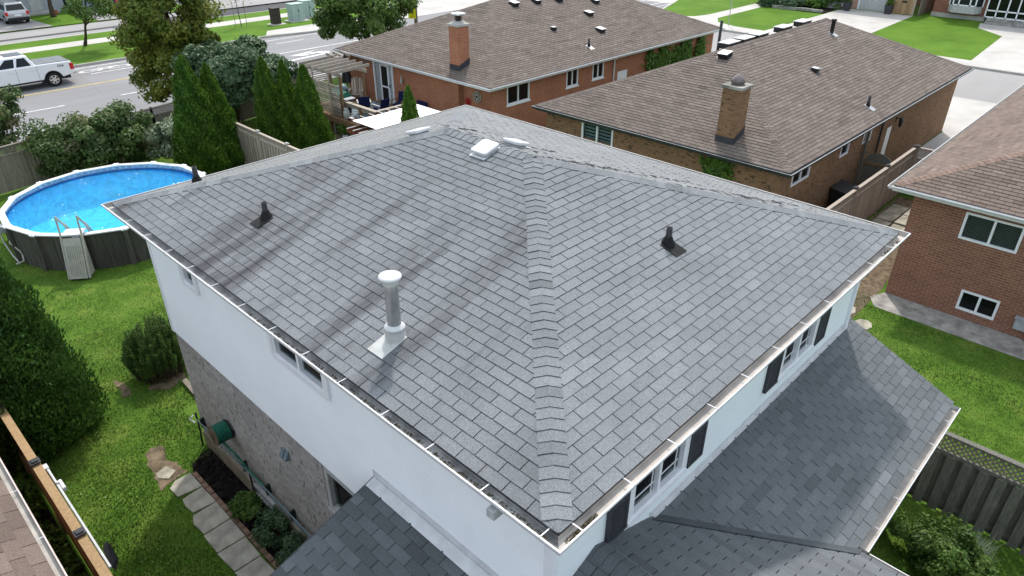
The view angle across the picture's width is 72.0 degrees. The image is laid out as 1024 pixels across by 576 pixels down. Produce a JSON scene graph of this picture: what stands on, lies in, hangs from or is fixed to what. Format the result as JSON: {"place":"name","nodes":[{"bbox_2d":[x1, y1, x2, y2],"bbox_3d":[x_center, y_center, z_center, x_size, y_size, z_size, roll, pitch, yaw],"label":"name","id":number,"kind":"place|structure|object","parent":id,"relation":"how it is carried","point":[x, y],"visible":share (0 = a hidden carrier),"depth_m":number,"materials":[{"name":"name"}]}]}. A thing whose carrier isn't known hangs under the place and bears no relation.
{"place":"outdoors","nodes":[
{"label":"outdoors","id":0,"kind":"place"},
{"bbox_2d":[0,458,67,575],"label":"neighbour house","id":1,"kind":"structure","parent":0,"point":[26,549],"depth_m":9.56,"materials":[{"name":"brown"}]},
{"bbox_2d":[0,1,181,33],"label":"lawn","id":2,"kind":"structure","parent":0,"point":[61,19],"depth_m":61.43,"materials":[{"name":"green plant"}]},
{"bbox_2d":[16,0,64,15],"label":"house","id":3,"kind":"structure","parent":2,"relation":"on","point":[36,7],"depth_m":64.21,"materials":[{"name":"grey paint"}]},
{"bbox_2d":[0,0,292,31],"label":"driveway","id":4,"kind":"structure","parent":0,"point":[17,25],"depth_m":62.19,"materials":[{"name":"concrete"}]},
{"bbox_2d":[0,0,29,23],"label":"parked car","id":5,"kind":"object","parent":4,"relation":"on","point":[13,10],"visible":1,"depth_m":59.33,"materials":[{"name":"silver metal"}]},
{"bbox_2d":[0,0,296,44],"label":"service road","id":6,"kind":"structure","parent":0,"point":[45,31],"depth_m":57.98,"materials":[{"name":"grey asphalt"}]},
{"bbox_2d":[0,1,314,41],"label":"road patch","id":7,"kind":"object","parent":6,"relation":"on","point":[253,9],"depth_m":65.69,"materials":[{"name":"grey asphalt"}]},
{"bbox_2d":[0,5,364,64],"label":"verge","id":8,"kind":"structure","parent":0,"point":[82,54],"depth_m":53.90,"materials":[{"name":"green plant"}]},
{"bbox_2d":[61,0,115,45],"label":"young tree","id":9,"kind":"object","parent":8,"relation":"on","point":[102,8],"visible":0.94,"depth_m":48.93,"materials":[{"name":"green plant"}]},
{"bbox_2d":[267,7,286,25],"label":"utility box","id":10,"kind":"object","parent":8,"relation":"on","point":[275,16],"visible":1,"depth_m":59.49,"materials":[{"name":"metal"}]},
{"bbox_2d":[284,2,308,22],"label":"utility box","id":11,"kind":"object","parent":8,"relation":"on","point":[295,11],"visible":1,"depth_m":60.89,"materials":[{"name":"metal"}]},
{"bbox_2d":[297,0,314,18],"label":"utility box","id":12,"kind":"object","parent":8,"relation":"on","point":[308,5],"visible":0.7,"depth_m":62.39,"materials":[{"name":"metal"}]},
{"bbox_2d":[0,9,402,53],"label":"pavement","id":13,"kind":"structure","parent":0,"point":[310,27],"depth_m":56.76,"materials":[{"name":"concrete"}]},
{"bbox_2d":[0,0,669,142],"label":"road","id":14,"kind":"structure","parent":0,"point":[87,99],"depth_m":42.51,"materials":[{"name":"grey asphalt"}]},
{"bbox_2d":[0,52,76,87],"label":"pickup truck","id":15,"kind":"object","parent":14,"relation":"on","point":[17,69],"visible":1,"depth_m":41.62,"materials":[{"name":"white metal"}]},
{"bbox_2d":[14,0,672,135],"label":"road marking","id":16,"kind":"object","parent":14,"relation":"on","point":[301,54],"visible":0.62,"depth_m":49.81,"materials":[{"name":"white paint"}]},
{"bbox_2d":[0,77,1023,575],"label":"lawn","id":17,"kind":"structure","parent":0,"point":[188,409],"depth_m":16.63,"materials":[{"name":"green plant"}]},
{"bbox_2d":[0,83,26,168],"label":"green shrub","id":18,"kind":"object","parent":17,"relation":"on","point":[8,120],"visible":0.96,"depth_m":29.39,"materials":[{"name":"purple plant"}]},
{"bbox_2d":[14,469,85,573],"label":"bare soil","id":19,"kind":"structure","parent":17,"relation":"on","point":[44,517],"depth_m":13.85,"materials":[{"name":"brown soil"}]},
{"bbox_2d":[4,459,88,575],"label":"ground cover","id":20,"kind":"object","parent":19,"relation":"on","point":[65,557],"visible":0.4,"depth_m":13.38,"materials":[{"name":"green plant"}]},
{"bbox_2d":[0,401,112,575],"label":"wooden fence","id":21,"kind":"object","parent":17,"relation":"on","point":[73,529],"visible":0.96,"depth_m":12.45,"materials":[{"name":"brown wood"}]},
{"bbox_2d":[42,464,111,568],"bbox_3d":[-7.319,3.772,11.860,3.135,0.130,0.140,26,39,37],"label":"white pole","id":22,"kind":"object","parent":21,"relation":"attached to","point":[61,486],"visible":0.91,"depth_m":11.90,"materials":[{"name":"metal"}]},
{"bbox_2d":[103,542,118,569],"bbox_3d":[-6.395,4.273,11.264,0.138,0.209,0.488,-24,38,-35],"label":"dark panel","id":23,"kind":"object","parent":21,"relation":"attached to","point":[110,554],"visible":0.91,"depth_m":11.26,"materials":[{"name":"black plastic"}]},
{"bbox_2d":[0,257,117,472],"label":"cedar","id":24,"kind":"object","parent":17,"relation":"on","point":[49,399],"visible":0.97,"depth_m":14.73,"materials":[{"name":"green plant"}]},
{"bbox_2d":[54,215,94,279],"bbox_3d":[-13.574,-1.404,22.007,0.650,1.962,1.227,-5,31,-8],"label":"pool ladder","id":25,"kind":"object","parent":17,"relation":"on","point":[77,262],"visible":0.97,"depth_m":21.80,"materials":[{"name":"beige plastic"}]},
{"bbox_2d":[0,108,157,193],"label":"wooden fence","id":26,"kind":"object","parent":17,"relation":"on","point":[26,168],"visible":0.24,"depth_m":28.10,"materials":[{"name":"grey wood"}]},
{"bbox_2d":[16,99,156,177],"bbox_3d":[-17.271,-6.244,29.434,3.525,2.927,5.526,26,39,37],"label":"lilac bush","id":27,"kind":"object","parent":17,"relation":"on","point":[112,133],"visible":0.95,"depth_m":28.45,"materials":[{"name":"green plant"}]},
{"bbox_2d":[0,161,205,270],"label":"swimming pool","id":28,"kind":"structure","parent":17,"relation":"on","point":[27,219],"depth_m":25.56,"materials":[{"name":"liquid"}]},
{"bbox_2d":[51,368,186,490],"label":"bare soil","id":29,"kind":"structure","parent":17,"relation":"on","point":[158,461],"depth_m":15.41,"materials":[{"name":"brown soil"}]},
{"bbox_2d":[66,432,181,575],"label":"clover","id":30,"kind":"object","parent":17,"relation":"on","point":[123,507],"visible":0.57,"depth_m":14.14,"materials":[{"name":"green plant"}]},
{"bbox_2d":[0,221,267,575],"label":"grass","id":31,"kind":"structure","parent":17,"relation":"on","point":[136,471],"depth_m":15.37,"materials":[{"name":"green plant"}]},
{"bbox_2d":[120,311,184,383],"bbox_3d":[-8.912,1.348,17.549,1.656,1.715,1.713,26,39,37],"label":"pine shrub","id":32,"kind":"object","parent":17,"relation":"on","point":[158,339],"visible":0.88,"depth_m":17.27,"materials":[{"name":"green plant"}]},
{"bbox_2d":[141,112,178,158],"bbox_3d":[-14.284,-6.507,30.304,2.553,2.507,2.155,4,31,6],"label":"silver shrub","id":33,"kind":"object","parent":17,"relation":"on","point":[159,132],"visible":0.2,"depth_m":29.81,"materials":[{"name":"green plant"}]},
{"bbox_2d":[106,0,225,103],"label":"deciduous tree","id":34,"kind":"object","parent":17,"relation":"on","point":[144,28],"visible":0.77,"depth_m":34.23,"materials":[{"name":"green plant"}]},
{"bbox_2d":[170,473,201,496],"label":"paving slab","id":35,"kind":"structure","parent":17,"relation":"on","point":[184,485],"depth_m":14.60,"materials":[{"name":"concrete"}]},
{"bbox_2d":[182,487,215,512],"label":"paving slab","id":36,"kind":"structure","parent":17,"relation":"on","point":[201,496],"depth_m":14.25,"materials":[{"name":"concrete"}]},
{"bbox_2d":[168,55,233,174],"bbox_3d":[-13.139,-7.089,28.966,2.416,4.893,2.501,-12,32,-20],"label":"cedar","id":37,"kind":"object","parent":17,"relation":"on","point":[196,138],"visible":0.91,"depth_m":28.65,"materials":[{"name":"green plant"}]},
{"bbox_2d":[193,502,230,534],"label":"paving slab","id":38,"kind":"structure","parent":17,"relation":"on","point":[211,517],"depth_m":13.85,"materials":[{"name":"concrete"}]},
{"bbox_2d":[198,62,245,167],"bbox_3d":[-12.473,-7.292,29.803,2.310,4.406,2.206,26,39,37],"label":"cedar","id":39,"kind":"object","parent":17,"relation":"on","point":[208,81],"visible":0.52,"depth_m":29.58,"materials":[{"name":"green plant"}]},
{"bbox_2d":[204,519,245,552],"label":"paving slab","id":40,"kind":"structure","parent":17,"relation":"on","point":[225,535],"depth_m":13.48,"materials":[{"name":"concrete"}]},
{"bbox_2d":[149,68,307,124],"bbox_3d":[-13.825,-9.343,35.820,0.120,1.900,9.485,18,35,28],"label":"wooden fence","id":41,"kind":"object","parent":17,"relation":"on","point":[246,109],"visible":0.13,"depth_m":35.43,"materials":[{"name":"grey wood"}]},
{"bbox_2d":[169,33,298,122],"bbox_3d":[-13.269,-9.953,34.307,6.084,4.465,5.358,26,39,37],"label":"deciduous tree","id":42,"kind":"object","parent":17,"relation":"on","point":[231,65],"visible":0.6,"depth_m":32.54,"materials":[{"name":"green plant"}]},
{"bbox_2d":[218,537,260,571],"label":"paving slab","id":43,"kind":"structure","parent":17,"relation":"on","point":[238,555],"depth_m":13.12,"materials":[{"name":"concrete"}]},
{"bbox_2d":[190,448,292,564],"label":"mulch","id":44,"kind":"object","parent":17,"relation":"on","point":[222,481],"visible":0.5,"depth_m":14.71,"materials":[{"name":"wood"}]},
{"bbox_2d":[226,491,262,522],"bbox_3d":[-5.198,4.282,13.798,0.681,0.577,0.601,11,32,18],"label":"feathery shrub","id":45,"kind":"object","parent":44,"relation":"on","point":[247,505],"visible":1,"depth_m":13.69,"materials":[{"name":"green plant"}]},
{"bbox_2d":[249,504,291,549],"bbox_3d":[-4.542,4.550,13.342,0.771,0.572,0.970,-8,31,-13],"label":"feathery shrub","id":46,"kind":"object","parent":44,"relation":"on","point":[275,523],"visible":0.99,"depth_m":13.24,"materials":[{"name":"green plant"}]},
{"bbox_2d":[274,530,306,566],"bbox_3d":[-3.976,4.815,12.816,0.662,0.651,0.734,-6,31,-9],"label":"feathery shrub","id":47,"kind":"object","parent":44,"relation":"on","point":[291,545],"visible":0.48,"depth_m":12.74,"materials":[{"name":"green plant"}]},
{"bbox_2d":[235,556,274,575],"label":"paving slab","id":48,"kind":"structure","parent":17,"relation":"on","point":[260,566],"depth_m":12.84,"materials":[{"name":"concrete"}]},
{"bbox_2d":[234,122,299,163],"bbox_3d":[-8.007,-4.444,27.407,20.660,1.955,0.160,26,39,37],"label":"wooden fence","id":49,"kind":"object","parent":17,"relation":"on","point":[256,144],"visible":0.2,"depth_m":29.32,"materials":[{"name":"brown wood"}]},
{"bbox_2d":[251,56,283,145],"bbox_3d":[-10.590,-7.913,30.847,1.822,4.422,1.771,26,39,37],"label":"cedar","id":50,"kind":"object","parent":17,"relation":"on","point":[264,91],"visible":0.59,"depth_m":30.34,"materials":[{"name":"green plant"}]},
{"bbox_2d":[275,58,297,150],"bbox_3d":[-9.742,-7.869,30.916,1.607,4.287,1.672,26,39,37],"label":"cedar","id":51,"kind":"object","parent":17,"relation":"on","point":[285,90],"visible":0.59,"depth_m":30.43,"materials":[{"name":"green plant"}]},
{"bbox_2d":[290,64,335,149],"bbox_3d":[-8.934,-7.737,30.871,2.037,4.110,2.091,26,39,37],"label":"cedar","id":52,"kind":"object","parent":17,"relation":"on","point":[311,128],"visible":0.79,"depth_m":30.52,"materials":[{"name":"green plant"}]},
{"bbox_2d":[321,95,401,135],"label":"wooden deck","id":53,"kind":"structure","parent":17,"relation":"on","point":[335,118],"depth_m":33.40,"materials":[{"name":"brown wood"}]},
{"bbox_2d":[298,50,368,132],"bbox_3d":[-8.526,-9.732,35.025,3.903,3.090,2.972,26,39,37],"label":"pergola","id":54,"kind":"object","parent":53,"relation":"on","point":[328,64],"visible":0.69,"depth_m":33.81,"materials":[{"name":"brown wood"}]},
{"bbox_2d":[329,88,354,112],"bbox_3d":[-8.158,-8.991,34.022,1.450,1.066,0.596,26,39,37],"label":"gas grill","id":55,"kind":"object","parent":53,"relation":"on","point":[347,96],"visible":0.46,"depth_m":33.77,"materials":[{"name":"black metal"}]},
{"bbox_2d":[348,76,363,96],"bbox_3d":[-7.968,-10.193,36.176,0.810,1.100,0.985,0,30,-1],"label":"adirondack chair","id":56,"kind":"object","parent":53,"relation":"on","point":[355,87],"visible":0.8,"depth_m":36.33,"materials":[{"name":"grey wood"}]},
{"bbox_2d":[310,0,422,39],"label":"deciduous tree","id":57,"kind":"object","parent":17,"relation":"on","point":[380,17],"visible":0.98,"depth_m":40.90,"materials":[{"name":"green plant"}]},
{"bbox_2d":[346,104,440,134],"bbox_3d":[-4.699,-6.134,30.005,3.250,2.160,4.050,26,39,37],"label":"canopy pergola","id":58,"kind":"object","parent":17,"relation":"on","point":[379,120],"visible":0.43,"depth_m":29.42,"materials":[{"name":"white fabric"}]},
{"bbox_2d":[400,84,419,122],"bbox_3d":[-3.963,-5.837,27.535,1.426,4.206,1.355,26,39,37],"label":"cedar","id":59,"kind":"object","parent":17,"relation":"on","point":[409,109],"visible":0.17,"depth_m":26.74,"materials":[{"name":"green plant"}]},
{"bbox_2d":[333,0,724,127],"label":"brick house","id":60,"kind":"structure","parent":17,"relation":"on","point":[504,58],"depth_m":34.51,"materials":[{"name":"brown"}]},
{"bbox_2d":[375,62,393,103],"bbox_3d":[-6.395,-10.296,35.412,1.400,1.980,0.120,26,39,37],"label":"storm door","id":61,"kind":"structure","parent":60,"relation":"in","point":[383,72],"depth_m":35.40,"materials":[{"name":"grey paint"}]},
{"bbox_2d":[506,82,530,106],"bbox_3d":[0.275,-8.724,31.663,0.110,0.912,1.560,26,39,37],"label":"window","id":62,"kind":"structure","parent":60,"relation":"in","point":[518,94],"depth_m":31.71,"materials":[{"name":"white glass"}]},
{"bbox_2d":[565,69,578,89],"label":"window","id":63,"kind":"structure","parent":60,"relation":"in","point":[572,76],"depth_m":34.04,"materials":[{"name":"white glass"}]},
{"bbox_2d":[591,62,603,80],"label":"window","id":64,"kind":"structure","parent":60,"relation":"in","point":[598,69],"depth_m":35.28,"materials":[{"name":"white glass"}]},
{"bbox_2d":[641,35,709,70],"bbox_3d":[9.273,-12.749,39.892,0.372,2.417,6.926,26,39,37],"label":"ivy","id":65,"kind":"object","parent":60,"relation":"attached to","point":[666,56],"visible":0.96,"depth_m":39.40,"materials":[{"name":"green plant"}]},
{"bbox_2d":[101,105,960,575],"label":"white house","id":66,"kind":"structure","parent":17,"relation":"on","point":[563,371],"depth_m":9.73,"materials":[{"name":"grey"}]},
{"bbox_2d":[180,267,197,295],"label":"window","id":67,"kind":"structure","parent":66,"relation":"in","point":[188,282],"depth_m":12.29,"materials":[{"name":"white plastic"}]},
{"bbox_2d":[207,419,264,486],"bbox_3d":[-5.327,3.213,13.653,1.466,0.900,0.362,26,39,37],"label":"hose reel","id":68,"kind":"object","parent":66,"relation":"attached to","point":[221,432],"visible":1,"depth_m":13.74,"materials":[{"name":"plastic"}]},
{"bbox_2d":[189,412,310,536],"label":"wall cables","id":69,"kind":"object","parent":66,"relation":"attached to","point":[267,489],"depth_m":13.83,"materials":[{"name":"black plastic"}]},
{"bbox_2d":[249,201,272,228],"bbox_3d":[-3.990,-1.188,11.240,0.260,0.332,0.346,26,39,37],"label":"plumbing vent","id":70,"kind":"object","parent":66,"relation":"attached to","point":[266,215],"visible":1,"depth_m":11.24,"materials":[{"name":"black rubber"}]},
{"bbox_2d":[253,482,274,510],"bbox_3d":[-4.885,4.172,14.026,0.804,0.264,0.112,26,39,37],"label":"window","id":71,"kind":"structure","parent":66,"relation":"in","point":[268,500],"depth_m":14.01,"materials":[{"name":"white glass"}]},
{"bbox_2d":[271,336,327,400],"bbox_3d":[-3.043,0.963,10.039,1.470,0.732,0.110,26,39,37],"label":"window","id":72,"kind":"structure","parent":66,"relation":"in","point":[297,367],"depth_m":10.14,"materials":[{"name":"white plastic"}]},
{"bbox_2d":[324,467,353,513],"bbox_3d":[-2.548,3.364,10.966,1.100,0.972,0.150,26,39,37],"label":"window","id":73,"kind":"structure","parent":66,"relation":"in","point":[334,506],"depth_m":11.21,"materials":[{"name":"white plastic"}]},
{"bbox_2d":[367,270,406,358],"bbox_3d":[-1.501,0.294,8.441,0.300,0.982,0.473,26,39,37],"label":"furnace stack","id":74,"kind":"object","parent":66,"relation":"on","point":[394,336],"visible":0.99,"depth_m":8.49,"materials":[{"name":"white metal"}]},
{"bbox_2d":[469,139,499,159],"bbox_3d":[-0.447,-2.242,11.383,0.361,0.090,0.404,26,56,37],"label":"box vent","id":75,"kind":"object","parent":66,"relation":"on","point":[483,149],"visible":1,"depth_m":11.33,"materials":[{"name":"white metal"}]},
{"bbox_2d":[502,138,530,148],"bbox_3d":[0.080,-2.451,11.920,0.361,0.090,0.404,26,22,37],"label":"box vent","id":76,"kind":"object","parent":66,"relation":"on","point":[513,142],"visible":1,"depth_m":11.80,"materials":[{"name":"white metal"}]},
{"bbox_2d":[627,438,688,527],"bbox_3d":[1.788,2.127,8.548,0.110,1.122,1.280,26,39,37],"label":"window","id":77,"kind":"structure","parent":66,"relation":"in","point":[658,485],"depth_m":8.73,"materials":[{"name":"white glass"}]},
{"bbox_2d":[660,226,686,256],"bbox_3d":[2.276,-0.683,9.986,0.344,0.332,0.260,26,39,37],"label":"plumbing vent","id":78,"kind":"object","parent":66,"relation":"attached to","point":[669,244],"visible":1,"depth_m":9.98,"materials":[{"name":"black rubber"}]},
{"bbox_2d":[777,319,818,383],"bbox_3d":[4.472,0.731,10.945,0.110,1.122,1.280,26,39,37],"label":"window","id":79,"kind":"structure","parent":66,"relation":"in","point":[797,355],"depth_m":11.14,"materials":[{"name":"white plastic"}]},
{"bbox_2d":[531,18,974,208],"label":"brick house","id":80,"kind":"structure","parent":17,"relation":"on","point":[773,113],"depth_m":26.16,"materials":[{"name":"brown"}]},
{"bbox_2d":[581,122,612,146],"bbox_3d":[3.399,-5.799,26.843,1.580,1.100,0.580,26,39,37],"label":"window","id":81,"kind":"structure","parent":80,"relation":"in","point":[597,133],"depth_m":26.84,"materials":[{"name":"white glass"}]},
{"bbox_2d":[696,155,735,180],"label":"ivy","id":82,"kind":"object","parent":80,"relation":"attached to","point":[715,167],"visible":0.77,"depth_m":23.44,"materials":[{"name":"green plant"}]},
{"bbox_2d":[790,166,810,187],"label":"window","id":83,"kind":"structure","parent":80,"relation":"in","point":[797,178],"depth_m":23.29,"materials":[{"name":"white glass"}]},
{"bbox_2d":[638,291,1023,575],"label":"grass","id":84,"kind":"structure","parent":17,"relation":"on","point":[976,378],"depth_m":17.62,"materials":[{"name":"green plant"}]},
{"bbox_2d":[828,179,856,208],"bbox_3d":[12.222,-3.259,26.143,0.710,1.149,1.080,26,39,37],"label":"storage bin","id":85,"kind":"object","parent":17,"relation":"on","point":[840,188],"visible":0.39,"depth_m":25.82,"materials":[{"name":"black plastic"}]},
{"bbox_2d":[826,145,917,219],"bbox_3d":[11.588,-2.553,24.205,0.160,1.985,11.960,26,39,37],"label":"wooden fence","id":86,"kind":"object","parent":17,"relation":"on","point":[874,194],"visible":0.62,"depth_m":25.49,"materials":[{"name":"brown wood"}]},
{"bbox_2d":[854,133,890,191],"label":"garden gate","id":87,"kind":"structure","parent":17,"relation":"on","point":[874,163],"depth_m":26.87,"materials":[{"name":"brown wood"}]},
{"bbox_2d":[857,153,890,191],"bbox_3d":[13.853,-4.259,26.986,1.000,1.830,0.040,26,39,37],"label":"door panel","id":88,"kind":"structure","parent":87,"relation":"in","point":[867,171],"depth_m":26.86,"materials":[{"name":"brown wood"}]},
{"bbox_2d":[850,196,912,317],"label":"gravel","id":89,"kind":"structure","parent":17,"relation":"on","point":[874,281],"depth_m":22.31,"materials":[{"name":"brown gravel"}]},
{"bbox_2d":[876,210,901,222],"bbox_3d":[13.952,-2.633,26.125,0.580,0.092,0.931,26,39,37],"label":"paving stone","id":90,"kind":"object","parent":89,"relation":"on","point":[889,216],"visible":1,"depth_m":26.05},
{"bbox_2d":[911,145,933,166],"bbox_3d":[16.878,-4.239,27.105,3.000,1.985,0.171,23,37,33],"label":"wooden fence","id":91,"kind":"object","parent":17,"relation":"on","point":[916,158],"visible":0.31,"depth_m":27.44,"materials":[{"name":"brown wood"}]},
{"bbox_2d":[886,511,999,575],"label":"flowering shrub","id":92,"kind":"object","parent":17,"relation":"on","point":[939,543],"visible":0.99,"depth_m":12.56,"materials":[{"name":"green plant"}]},
{"bbox_2d":[885,84,1023,339],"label":"brick house","id":93,"kind":"structure","parent":17,"relation":"on","point":[968,180],"depth_m":19.66,"materials":[{"name":"brown brick"}]},
{"bbox_2d":[955,289,1000,320],"bbox_3d":[13.062,0.460,19.785,0.964,0.614,0.080,26,39,37],"label":"window","id":94,"kind":"structure","parent":93,"relation":"in","point":[976,304],"depth_m":19.78,"materials":[{"name":"white glass"}]},
{"bbox_2d":[958,212,1023,253],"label":"window","id":95,"kind":"structure","parent":93,"relation":"in","point":[979,226],"depth_m":19.02,"materials":[{"name":"white glass"}]},
{"bbox_2d":[905,431,1023,555],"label":"wooden fence","id":96,"kind":"object","parent":17,"relation":"on","point":[990,502],"visible":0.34,"depth_m":13.33,"materials":[{"name":"grey wood"}]},
{"bbox_2d":[953,523,1008,562],"bbox_3d":[8.536,4.748,13.023,1.022,0.520,0.964,26,39,37],"label":"grass tuft","id":97,"kind":"object","parent":17,"relation":"on","point":[986,552],"visible":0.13,"depth_m":13.03,"materials":[{"name":"green plant"}]},
{"bbox_2d":[389,0,674,17],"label":"forecourt","id":98,"kind":"structure","parent":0,"point":[426,7],"depth_m":69.48,"materials":[{"name":"concrete"}]},
{"bbox_2d":[664,0,1005,70],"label":"lawn","id":99,"kind":"structure","parent":0,"point":[952,37],"depth_m":59.89,"materials":[{"name":"green plant"}]},
{"bbox_2d":[827,0,920,12],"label":"house","id":100,"kind":"structure","parent":99,"relation":"on","point":[875,5],"depth_m":66.53,"materials":[{"name":"brick"}]},
{"bbox_2d":[859,0,887,11],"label":"garage door","id":101,"kind":"structure","parent":100,"relation":"in","point":[871,5],"depth_m":66.18,"materials":[{"name":"white metal"}]},
{"bbox_2d":[917,0,934,15],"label":"wooden fence","id":102,"kind":"object","parent":99,"relation":"on","point":[926,6],"visible":0.56,"depth_m":64.75,"materials":[{"name":"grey wood"}]},
{"bbox_2d":[930,0,1023,28],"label":"brick house","id":103,"kind":"structure","parent":99,"relation":"on","point":[1007,13],"depth_m":60.90,"materials":[{"name":"brick"}]},
{"bbox_2d":[687,4,1023,72],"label":"pavement","id":104,"kind":"structure","parent":0,"point":[1005,51],"depth_m":58.27,"materials":[{"name":"concrete"}]},
{"bbox_2d":[711,31,1023,103],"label":"side street","id":105,"kind":"structure","parent":0,"point":[986,86],"depth_m":43.65,"materials":[{"name":"concrete"}]},
{"bbox_2d":[893,0,916,15],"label":"side gate","id":106,"kind":"structure","parent":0,"point":[906,7],"depth_m":64.22,"materials":[{"name":"brown wood"}]},
{"bbox_2d":[870,292,1023,359],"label":"path","id":107,"kind":"structure","parent":0,"point":[1008,344],"depth_m":19.92,"materials":[{"name":"concrete"}]},
{"bbox_2d":[917,97,995,161],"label":"driveway","id":108,"kind":"structure","parent":0,"point":[962,113],"depth_m":37.05,"materials":[{"name":"concrete"}]},
{"label":"ground","id":109,"kind":"structure","parent":0,"visible":0},
{"bbox_2d":[3,4,995,116],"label":"kerb","id":110,"kind":"structure","parent":109,"relation":"on","point":[124,58],"depth_m":53.80,"materials":[{"name":"concrete"}]},
{"bbox_2d":[662,0,1023,75],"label":"kerb","id":111,"kind":"structure","parent":109,"relation":"on","point":[975,67],"depth_m":46.71,"materials":[{"name":"concrete"}]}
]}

